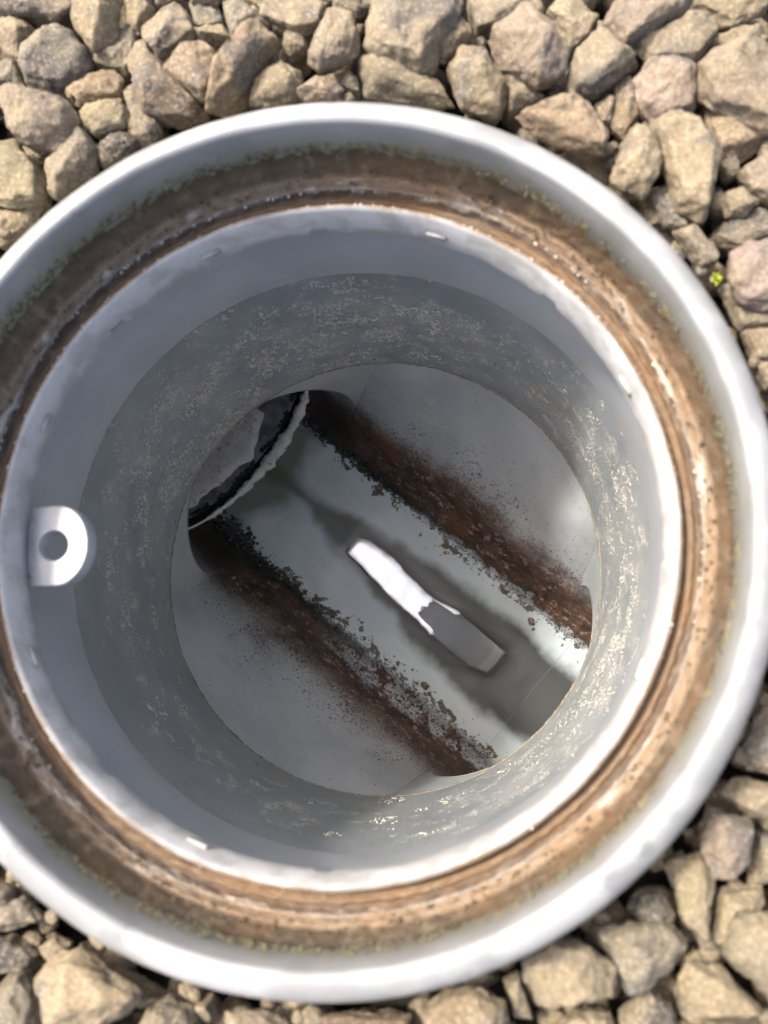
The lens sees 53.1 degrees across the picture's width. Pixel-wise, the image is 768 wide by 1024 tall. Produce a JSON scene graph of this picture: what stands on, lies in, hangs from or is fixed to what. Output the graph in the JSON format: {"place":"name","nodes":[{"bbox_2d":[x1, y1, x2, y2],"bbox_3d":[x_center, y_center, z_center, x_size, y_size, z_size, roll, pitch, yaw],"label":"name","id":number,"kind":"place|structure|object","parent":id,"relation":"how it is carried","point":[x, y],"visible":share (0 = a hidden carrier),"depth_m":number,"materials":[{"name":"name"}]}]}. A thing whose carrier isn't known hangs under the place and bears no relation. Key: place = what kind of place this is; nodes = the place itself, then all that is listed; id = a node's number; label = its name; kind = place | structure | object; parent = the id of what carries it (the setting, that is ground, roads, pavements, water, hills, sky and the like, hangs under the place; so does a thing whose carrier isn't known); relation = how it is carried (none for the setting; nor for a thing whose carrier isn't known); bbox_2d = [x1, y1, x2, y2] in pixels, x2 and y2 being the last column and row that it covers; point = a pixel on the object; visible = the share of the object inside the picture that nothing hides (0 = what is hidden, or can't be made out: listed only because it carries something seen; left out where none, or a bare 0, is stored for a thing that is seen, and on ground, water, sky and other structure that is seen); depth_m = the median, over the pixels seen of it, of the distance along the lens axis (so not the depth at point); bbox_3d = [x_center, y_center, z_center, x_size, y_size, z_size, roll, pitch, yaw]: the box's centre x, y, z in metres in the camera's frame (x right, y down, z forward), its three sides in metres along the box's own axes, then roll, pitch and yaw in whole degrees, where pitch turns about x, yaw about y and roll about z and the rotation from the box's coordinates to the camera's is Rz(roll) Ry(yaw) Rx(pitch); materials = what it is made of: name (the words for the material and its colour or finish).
{"place":"outdoors","nodes":[
{"label":"outdoors","id":0,"kind":"place"},
{"bbox_2d":[0,0,767,1023],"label":"ground","id":1,"kind":"structure","parent":0,"point":[652,114],"depth_m":0.28,"materials":[{"name":"stone"}]},
{"bbox_2d":[0,102,767,1002],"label":"inspection chamber","id":2,"kind":"object","parent":1,"relation":"in","point":[262,736],"visible":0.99,"depth_m":0.32,"materials":[{"name":"white plastic"}]},
{"bbox_2d":[346,537,507,675],"bbox_3d":[0.029,0.072,0.589,0.146,0.009,0.030,39,86,10],"label":"plastic strip","id":3,"kind":"object","parent":2,"relation":"on","point":[459,636],"visible":1,"depth_m":0.59,"materials":[{"name":"white plastic"}]},
{"bbox_2d":[711,273,722,285],"bbox_3d":[0.116,-0.082,0.269,0.004,0.003,0.005,-1,81,5],"label":"moss tuft","id":4,"kind":"object","parent":1,"relation":"on","point":[717,278],"visible":1,"depth_m":0.27,"materials":[{"name":"plant"}]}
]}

